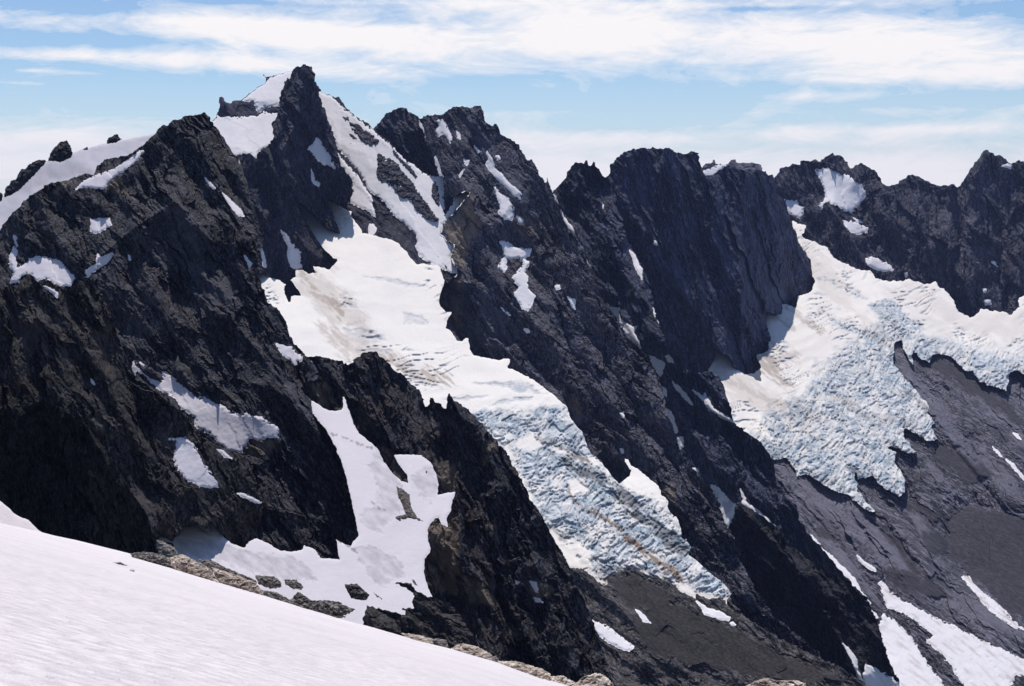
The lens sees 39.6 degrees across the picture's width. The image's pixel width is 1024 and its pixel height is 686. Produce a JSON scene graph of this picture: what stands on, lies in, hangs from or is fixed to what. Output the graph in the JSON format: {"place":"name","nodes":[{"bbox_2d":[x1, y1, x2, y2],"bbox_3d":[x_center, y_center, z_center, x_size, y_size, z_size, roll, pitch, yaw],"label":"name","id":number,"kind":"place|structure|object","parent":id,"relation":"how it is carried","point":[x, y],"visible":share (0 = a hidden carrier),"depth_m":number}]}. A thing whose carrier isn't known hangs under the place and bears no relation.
{"place":"outdoors","nodes":[
{"label":"outdoors","id":0,"kind":"place"},
{"bbox_2d":[0,133,155,228],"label":"snow ridge","id":1,"kind":"structure","parent":0,"point":[81,162],"depth_m":964.77},
{"bbox_2d":[4,160,45,196],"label":"skyline rock","id":2,"kind":"object","parent":1,"relation":"on","point":[21,180],"visible":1,"depth_m":902.39},
{"bbox_2d":[48,140,72,161],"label":"skyline rock","id":3,"kind":"object","parent":1,"relation":"on","point":[61,151],"visible":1,"depth_m":881.83},
{"bbox_2d":[107,134,120,143],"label":"skyline rock","id":4,"kind":"object","parent":1,"relation":"on","point":[114,139],"visible":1,"depth_m":861.29},
{"bbox_2d":[0,384,157,553],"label":"rock buttress","id":5,"kind":"object","parent":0,"point":[60,476],"visible":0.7,"depth_m":334.43},
{"bbox_2d":[0,274,264,546],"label":"rock wall","id":6,"kind":"structure","parent":0,"point":[63,348],"depth_m":498.84},
{"bbox_2d":[43,286,58,297],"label":"snow patch","id":7,"kind":"object","parent":6,"relation":"on","point":[54,292],"visible":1,"depth_m":501.75},
{"bbox_2d":[168,436,217,488],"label":"snow patch","id":8,"kind":"object","parent":6,"relation":"on","point":[189,464],"visible":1,"depth_m":511.81},
{"bbox_2d":[217,449,232,458],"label":"snow patch","id":9,"kind":"object","parent":6,"relation":"on","point":[224,454],"visible":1,"depth_m":524.79},
{"bbox_2d":[237,493,261,503],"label":"snow patch","id":10,"kind":"object","parent":6,"relation":"on","point":[249,498],"visible":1,"depth_m":522.86},
{"bbox_2d":[156,540,177,557],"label":"rim rock","id":11,"kind":"object","parent":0,"point":[166,550],"visible":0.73,"depth_m":307.60},
{"bbox_2d":[0,112,358,559],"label":"rock rib","id":12,"kind":"object","parent":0,"point":[193,310],"visible":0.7,"depth_m":627.42},
{"bbox_2d":[8,235,75,286],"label":"snow patch","id":13,"kind":"object","parent":12,"relation":"on","point":[56,271],"visible":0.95,"depth_m":645.22},
{"bbox_2d":[85,252,113,276],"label":"snow patch","id":14,"kind":"object","parent":12,"relation":"on","point":[102,260],"visible":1,"depth_m":640.50},
{"bbox_2d":[90,217,111,233],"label":"snow patch","id":15,"kind":"object","parent":12,"relation":"on","point":[98,225],"visible":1,"depth_m":656.91},
{"bbox_2d":[75,150,143,189],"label":"snow patch","id":16,"kind":"object","parent":12,"relation":"on","point":[99,180],"visible":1,"depth_m":674.41},
{"bbox_2d":[132,360,278,452],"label":"snow patch","id":17,"kind":"object","parent":12,"relation":"on","point":[226,428],"visible":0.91,"depth_m":583.59},
{"bbox_2d":[204,177,215,188],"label":"snow patch","id":18,"kind":"object","parent":12,"relation":"on","point":[211,185],"visible":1,"depth_m":658.82},
{"bbox_2d":[222,192,244,216],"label":"snow patch","id":19,"kind":"object","parent":12,"relation":"on","point":[236,208],"visible":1,"depth_m":648.04},
{"bbox_2d":[244,255,251,267],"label":"snow patch","id":20,"kind":"object","parent":12,"relation":"on","point":[249,262],"visible":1,"depth_m":628.12},
{"bbox_2d":[274,342,302,364],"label":"snow patch","id":21,"kind":"object","parent":12,"relation":"on","point":[288,352],"visible":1,"depth_m":606.42},
{"bbox_2d":[0,523,567,685],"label":"snow slope","id":22,"kind":"structure","parent":0,"point":[76,613],"depth_m":23.67},
{"bbox_2d":[0,501,40,531],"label":"snow bank","id":23,"kind":"structure","parent":22,"relation":"on","point":[8,516],"depth_m":118.58},
{"bbox_2d":[130,551,173,568],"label":"rim rock","id":24,"kind":"object","parent":22,"relation":"on","point":[158,559],"visible":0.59,"depth_m":86.46},
{"bbox_2d":[170,554,218,582],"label":"rim rock","id":25,"kind":"object","parent":22,"relation":"on","point":[183,563],"visible":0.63,"depth_m":84.79},
{"bbox_2d":[198,559,256,583],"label":"rim rock","id":26,"kind":"object","parent":22,"relation":"on","point":[208,563],"visible":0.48,"depth_m":90.85},
{"bbox_2d":[211,567,262,594],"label":"rim rock","id":27,"kind":"object","parent":22,"relation":"on","point":[230,579],"visible":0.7,"depth_m":85.73},
{"bbox_2d":[255,575,281,588],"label":"rim rock","id":28,"kind":"object","parent":22,"relation":"on","point":[270,582],"visible":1,"depth_m":94.34},
{"bbox_2d":[262,590,303,607],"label":"rim rock","id":29,"kind":"object","parent":22,"relation":"on","point":[275,595],"visible":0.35,"depth_m":87.00},
{"bbox_2d":[284,579,302,589],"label":"rim rock","id":30,"kind":"object","parent":22,"relation":"on","point":[294,584],"visible":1,"depth_m":96.36},
{"bbox_2d":[290,592,354,617],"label":"rim rock","id":31,"kind":"object","parent":22,"relation":"on","point":[337,609],"visible":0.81,"depth_m":88.51},
{"bbox_2d":[401,633,447,647],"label":"rim rock","id":32,"kind":"object","parent":22,"relation":"on","point":[419,638],"visible":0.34,"depth_m":84.97},
{"bbox_2d":[432,639,447,646],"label":"rim rock","id":33,"kind":"object","parent":22,"relation":"on","point":[441,642],"visible":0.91,"depth_m":80.30},
{"bbox_2d":[451,643,493,660],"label":"rim rock","id":34,"kind":"object","parent":22,"relation":"on","point":[473,650],"visible":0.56,"depth_m":82.97},
{"bbox_2d":[498,660,550,680],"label":"rim rock","id":35,"kind":"object","parent":22,"relation":"on","point":[541,673],"visible":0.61,"depth_m":81.98},
{"bbox_2d":[550,676,574,685],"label":"rim rock","id":36,"kind":"object","parent":22,"relation":"on","point":[563,680],"visible":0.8,"depth_m":81.02},
{"bbox_2d":[572,673,612,685],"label":"boulder","id":37,"kind":"object","parent":22,"relation":"on","point":[595,679],"visible":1,"depth_m":77.03},
{"bbox_2d":[149,397,454,624],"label":"snowfield","id":38,"kind":"structure","parent":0,"point":[383,553],"depth_m":513.06},
{"bbox_2d":[345,583,368,599],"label":"boulder","id":39,"kind":"object","parent":38,"relation":"on","point":[356,591],"visible":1,"depth_m":431.33},
{"bbox_2d":[395,486,421,520],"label":"rock island","id":40,"kind":"object","parent":38,"relation":"on","point":[403,496],"visible":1,"depth_m":540.19},
{"bbox_2d":[213,71,469,284],"bbox_3d":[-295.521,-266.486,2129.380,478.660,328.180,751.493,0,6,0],"label":"summit massif","id":41,"kind":"structure","parent":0,"point":[386,223],"depth_m":1916.54},
{"bbox_2d":[212,111,276,157],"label":"snow patch","id":42,"kind":"object","parent":41,"relation":"on","point":[253,135],"visible":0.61,"depth_m":2105.72},
{"bbox_2d":[242,71,291,112],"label":"snow patch","id":43,"kind":"object","parent":41,"relation":"on","point":[268,94],"visible":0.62,"depth_m":2171.08},
{"bbox_2d":[236,64,352,301],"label":"rock tower","id":44,"kind":"structure","parent":41,"relation":"attached to","point":[277,173],"depth_m":1853.52},
{"bbox_2d":[261,249,266,267],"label":"snow patch","id":45,"kind":"object","parent":44,"relation":"on","point":[264,264],"visible":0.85,"depth_m":1788.28},
{"bbox_2d":[280,230,301,268],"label":"snow patch","id":46,"kind":"object","parent":44,"relation":"on","point":[294,256],"visible":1,"depth_m":1811.28},
{"bbox_2d":[311,169,319,186],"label":"snow patch","id":47,"kind":"object","parent":44,"relation":"on","point":[316,183],"visible":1,"depth_m":1890.18},
{"bbox_2d":[307,138,335,168],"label":"snow patch","id":48,"kind":"object","parent":44,"relation":"on","point":[316,148],"visible":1,"depth_m":1906.18},
{"bbox_2d":[338,153,375,217],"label":"snow patch","id":49,"kind":"object","parent":41,"relation":"on","point":[361,196],"visible":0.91,"depth_m":1957.27},
{"bbox_2d":[349,122,378,145],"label":"rock island","id":50,"kind":"object","parent":41,"relation":"on","point":[367,136],"visible":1,"depth_m":2047.24},
{"bbox_2d":[368,224,376,234],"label":"snow patch","id":51,"kind":"object","parent":41,"relation":"on","point":[372,229],"visible":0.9,"depth_m":1892.59},
{"bbox_2d":[319,92,468,272],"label":"snow patch","id":52,"kind":"object","parent":41,"relation":"on","point":[432,245],"visible":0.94,"depth_m":1927.93},
{"bbox_2d":[391,146,416,178],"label":"rock island","id":53,"kind":"object","parent":41,"relation":"on","point":[408,167],"visible":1,"depth_m":1959.82},
{"bbox_2d":[376,153,438,221],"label":"rock island","id":54,"kind":"object","parent":41,"relation":"on","point":[389,172],"visible":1,"depth_m":1932.30},
{"bbox_2d":[431,181,439,205],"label":"rock island","id":55,"kind":"object","parent":41,"relation":"on","point":[435,195],"visible":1,"depth_m":1899.83},
{"bbox_2d":[373,107,460,196],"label":"mountain peak","id":56,"kind":"structure","parent":0,"point":[400,130],"depth_m":2181.94},
{"bbox_2d":[362,582,550,679],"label":"rock shelf","id":57,"kind":"object","parent":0,"point":[430,617],"visible":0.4,"depth_m":402.25},
{"bbox_2d":[301,351,614,685],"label":"rock buttress","id":58,"kind":"object","parent":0,"point":[492,542],"visible":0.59,"depth_m":597.99},
{"bbox_2d":[529,581,538,592],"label":"snow patch","id":59,"kind":"object","parent":58,"relation":"on","point":[534,586],"visible":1,"depth_m":585.14},
{"bbox_2d":[534,597,542,602],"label":"snow patch","id":60,"kind":"object","parent":58,"relation":"on","point":[537,599],"visible":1,"depth_m":582.54},
{"bbox_2d":[257,197,730,603],"bbox_3d":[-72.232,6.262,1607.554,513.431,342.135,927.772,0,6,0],"label":"glacier","id":61,"kind":"object","parent":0,"point":[365,292],"visible":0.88,"depth_m":1501.72},
{"bbox_2d":[0,0,1023,276],"label":"sky","id":62,"kind":"structure","parent":0,"point":[899,89]},
{"bbox_2d":[418,106,820,656],"bbox_3d":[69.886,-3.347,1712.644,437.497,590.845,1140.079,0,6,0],"label":"rock ridge","id":63,"kind":"object","parent":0,"point":[587,363],"visible":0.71,"depth_m":1629.98},
{"bbox_2d":[434,156,443,176],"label":"snow patch","id":64,"kind":"object","parent":63,"relation":"on","point":[437,164],"visible":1,"depth_m":1908.22},
{"bbox_2d":[436,119,451,143],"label":"snow patch","id":65,"kind":"object","parent":63,"relation":"on","point":[442,129],"visible":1,"depth_m":1939.38},
{"bbox_2d":[456,130,460,139],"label":"snow patch","id":66,"kind":"object","parent":63,"relation":"on","point":[458,135],"visible":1,"depth_m":1902.54},
{"bbox_2d":[485,151,521,199],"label":"snow patch","id":67,"kind":"object","parent":63,"relation":"on","point":[503,180],"visible":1,"depth_m":1813.46},
{"bbox_2d":[494,187,514,220],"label":"snow patch","id":68,"kind":"object","parent":63,"relation":"on","point":[505,211],"visible":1,"depth_m":1775.79},
{"bbox_2d":[498,240,535,310],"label":"snow patch","id":69,"kind":"object","parent":63,"relation":"on","point":[524,295],"visible":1,"depth_m":1713.29},
{"bbox_2d":[516,216,522,222],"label":"snow patch","id":70,"kind":"object","parent":63,"relation":"on","point":[520,219],"visible":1,"depth_m":1755.13},
{"bbox_2d":[567,296,575,309],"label":"snow patch","id":71,"kind":"object","parent":63,"relation":"on","point":[572,301],"visible":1,"depth_m":1627.12},
{"bbox_2d":[607,147,814,373],"bbox_3d":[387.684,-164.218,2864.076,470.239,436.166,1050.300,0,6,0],"label":"rock dome","id":72,"kind":"object","parent":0,"point":[725,262],"visible":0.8,"depth_m":2470.68},
{"bbox_2d":[563,555,865,685],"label":"moraine slope","id":73,"kind":"structure","parent":0,"point":[681,639],"depth_m":1107.00},
{"bbox_2d":[592,619,633,651],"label":"snow patch","id":74,"kind":"object","parent":73,"relation":"on","point":[609,635],"visible":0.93,"depth_m":1121.19},
{"bbox_2d":[635,609,650,623],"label":"snow patch","id":75,"kind":"object","parent":73,"relation":"on","point":[642,616],"visible":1,"depth_m":1133.87},
{"bbox_2d":[696,601,730,620],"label":"snow patch","id":76,"kind":"object","parent":73,"relation":"on","point":[717,614],"visible":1,"depth_m":1134.30},
{"bbox_2d":[552,160,881,634],"bbox_3d":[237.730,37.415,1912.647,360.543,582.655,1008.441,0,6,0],"label":"rock ridge","id":77,"kind":"object","parent":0,"point":[728,459],"visible":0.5,"depth_m":1786.23},
{"bbox_2d":[560,210,575,236],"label":"snow patch","id":78,"kind":"object","parent":77,"relation":"on","point":[569,226],"visible":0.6,"depth_m":2067.71},
{"bbox_2d":[607,303,640,348],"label":"snow patch","id":79,"kind":"object","parent":77,"relation":"on","point":[629,329],"visible":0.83,"depth_m":1899.88},
{"bbox_2d":[629,250,642,281],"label":"snow patch","id":80,"kind":"object","parent":77,"relation":"on","point":[638,268],"visible":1,"depth_m":1948.60},
{"bbox_2d":[649,355,664,376],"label":"snow patch","id":81,"kind":"object","parent":77,"relation":"on","point":[658,365],"visible":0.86,"depth_m":1841.48},
{"bbox_2d":[662,386,666,396],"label":"snow patch","id":82,"kind":"object","parent":77,"relation":"on","point":[665,392],"visible":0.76,"depth_m":1824.15},
{"bbox_2d":[665,355,673,362],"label":"snow patch","id":83,"kind":"object","parent":77,"relation":"on","point":[669,358],"visible":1,"depth_m":1822.33},
{"bbox_2d":[666,408,677,433],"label":"snow patch","id":84,"kind":"object","parent":77,"relation":"on","point":[672,419],"visible":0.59,"depth_m":1798.88},
{"bbox_2d":[677,436,683,448],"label":"snow patch","id":85,"kind":"object","parent":77,"relation":"on","point":[680,439],"visible":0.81,"depth_m":1776.49},
{"bbox_2d":[672,381,692,405],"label":"snow patch","id":86,"kind":"object","parent":77,"relation":"on","point":[682,393],"visible":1,"depth_m":1797.33},
{"bbox_2d":[692,389,733,422],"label":"snow patch","id":87,"kind":"object","parent":77,"relation":"on","point":[707,402],"visible":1,"depth_m":1746.93},
{"bbox_2d":[710,484,736,527],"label":"snow patch","id":88,"kind":"object","parent":77,"relation":"on","point":[727,507],"visible":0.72,"depth_m":1678.37},
{"bbox_2d":[740,488,776,526],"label":"snow patch","id":89,"kind":"object","parent":77,"relation":"on","point":[745,503],"visible":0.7,"depth_m":1649.55},
{"bbox_2d":[702,159,761,172],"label":"ridge","id":90,"kind":"structure","parent":0,"point":[749,167],"depth_m":3671.49},
{"bbox_2d":[703,164,726,174],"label":"snow patch","id":91,"kind":"object","parent":90,"relation":"on","point":[711,171],"visible":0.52,"depth_m":3660.29},
{"bbox_2d":[748,369,760,381],"bbox_3d":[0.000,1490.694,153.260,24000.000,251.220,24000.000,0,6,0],"label":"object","id":92,"kind":"structure","parent":0,"point":[756,375],"depth_m":11454.13},
{"bbox_2d":[746,678,805,685],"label":"boulder","id":93,"kind":"object","parent":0,"point":[765,682],"visible":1,"depth_m":75.11},
{"bbox_2d":[729,504,898,681],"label":"rock fin","id":94,"kind":"object","parent":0,"point":[826,614],"visible":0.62,"depth_m":1286.24},
{"bbox_2d":[842,643,863,680],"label":"snow patch","id":95,"kind":"object","parent":94,"relation":"on","point":[852,656],"visible":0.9,"depth_m":1230.95},
{"bbox_2d":[863,663,898,685],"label":"snow patch","id":96,"kind":"object","parent":94,"relation":"on","point":[873,676],"visible":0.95,"depth_m":1224.31},
{"bbox_2d":[771,340,1023,685],"bbox_3d":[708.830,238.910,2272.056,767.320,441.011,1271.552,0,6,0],"label":"slab slope","id":97,"kind":"structure","parent":0,"point":[939,527],"depth_m":2056.37},
{"bbox_2d":[821,547,865,595],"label":"snow patch","id":98,"kind":"object","parent":97,"relation":"on","point":[844,570],"visible":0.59,"depth_m":1918.52},
{"bbox_2d":[708,221,1023,511],"bbox_3d":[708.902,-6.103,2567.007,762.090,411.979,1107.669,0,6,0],"label":"glacier","id":99,"kind":"object","parent":97,"relation":"on","point":[832,399],"visible":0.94,"depth_m":2425.21},
{"bbox_2d":[856,555,875,571],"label":"snow patch","id":100,"kind":"object","parent":97,"relation":"on","point":[867,565],"visible":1,"depth_m":1932.98},
{"bbox_2d":[879,613,943,685],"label":"snow patch","id":101,"kind":"object","parent":97,"relation":"on","point":[908,663],"visible":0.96,"depth_m":1770.18},
{"bbox_2d":[878,581,1023,685],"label":"snow patch","id":102,"kind":"object","parent":97,"relation":"on","point":[972,659],"visible":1,"depth_m":1789.69},
{"bbox_2d":[961,575,1023,629],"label":"snow patch","id":103,"kind":"object","parent":97,"relation":"on","point":[993,606],"visible":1,"depth_m":1882.91},
{"bbox_2d":[992,446,1001,456],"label":"snow patch","id":104,"kind":"object","parent":97,"relation":"on","point":[997,452],"visible":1,"depth_m":2229.05},
{"bbox_2d":[1005,458,1023,480],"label":"snow patch","id":105,"kind":"object","parent":97,"relation":"on","point":[1014,467],"visible":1,"depth_m":2188.36},
{"bbox_2d":[1012,432,1021,439],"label":"snow patch","id":106,"kind":"object","parent":97,"relation":"on","point":[1016,435],"visible":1,"depth_m":2278.41},
{"bbox_2d":[774,150,1023,317],"bbox_3d":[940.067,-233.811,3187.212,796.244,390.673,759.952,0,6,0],"label":"cirque wall","id":107,"kind":"structure","parent":0,"point":[953,240],"depth_m":3014.28},
{"bbox_2d":[784,199,803,218],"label":"snow patch","id":108,"kind":"object","parent":107,"relation":"on","point":[794,208],"visible":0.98,"depth_m":3082.29},
{"bbox_2d":[815,167,865,212],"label":"snow patch","id":109,"kind":"object","parent":107,"relation":"on","point":[846,193],"visible":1,"depth_m":3088.74},
{"bbox_2d":[843,220,867,234],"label":"snow patch","id":110,"kind":"object","parent":107,"relation":"on","point":[854,228],"visible":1,"depth_m":3019.47},
{"bbox_2d":[865,256,893,271],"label":"snow patch","id":111,"kind":"object","parent":107,"relation":"on","point":[877,264],"visible":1,"depth_m":2964.80},
{"bbox_2d":[983,299,990,305],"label":"snow patch","id":112,"kind":"object","parent":107,"relation":"on","point":[987,302],"visible":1,"depth_m":2902.63},
{"bbox_2d":[1002,163,1011,169],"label":"snow patch","id":113,"kind":"object","parent":107,"relation":"on","point":[1008,165],"visible":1,"depth_m":3078.32}
]}

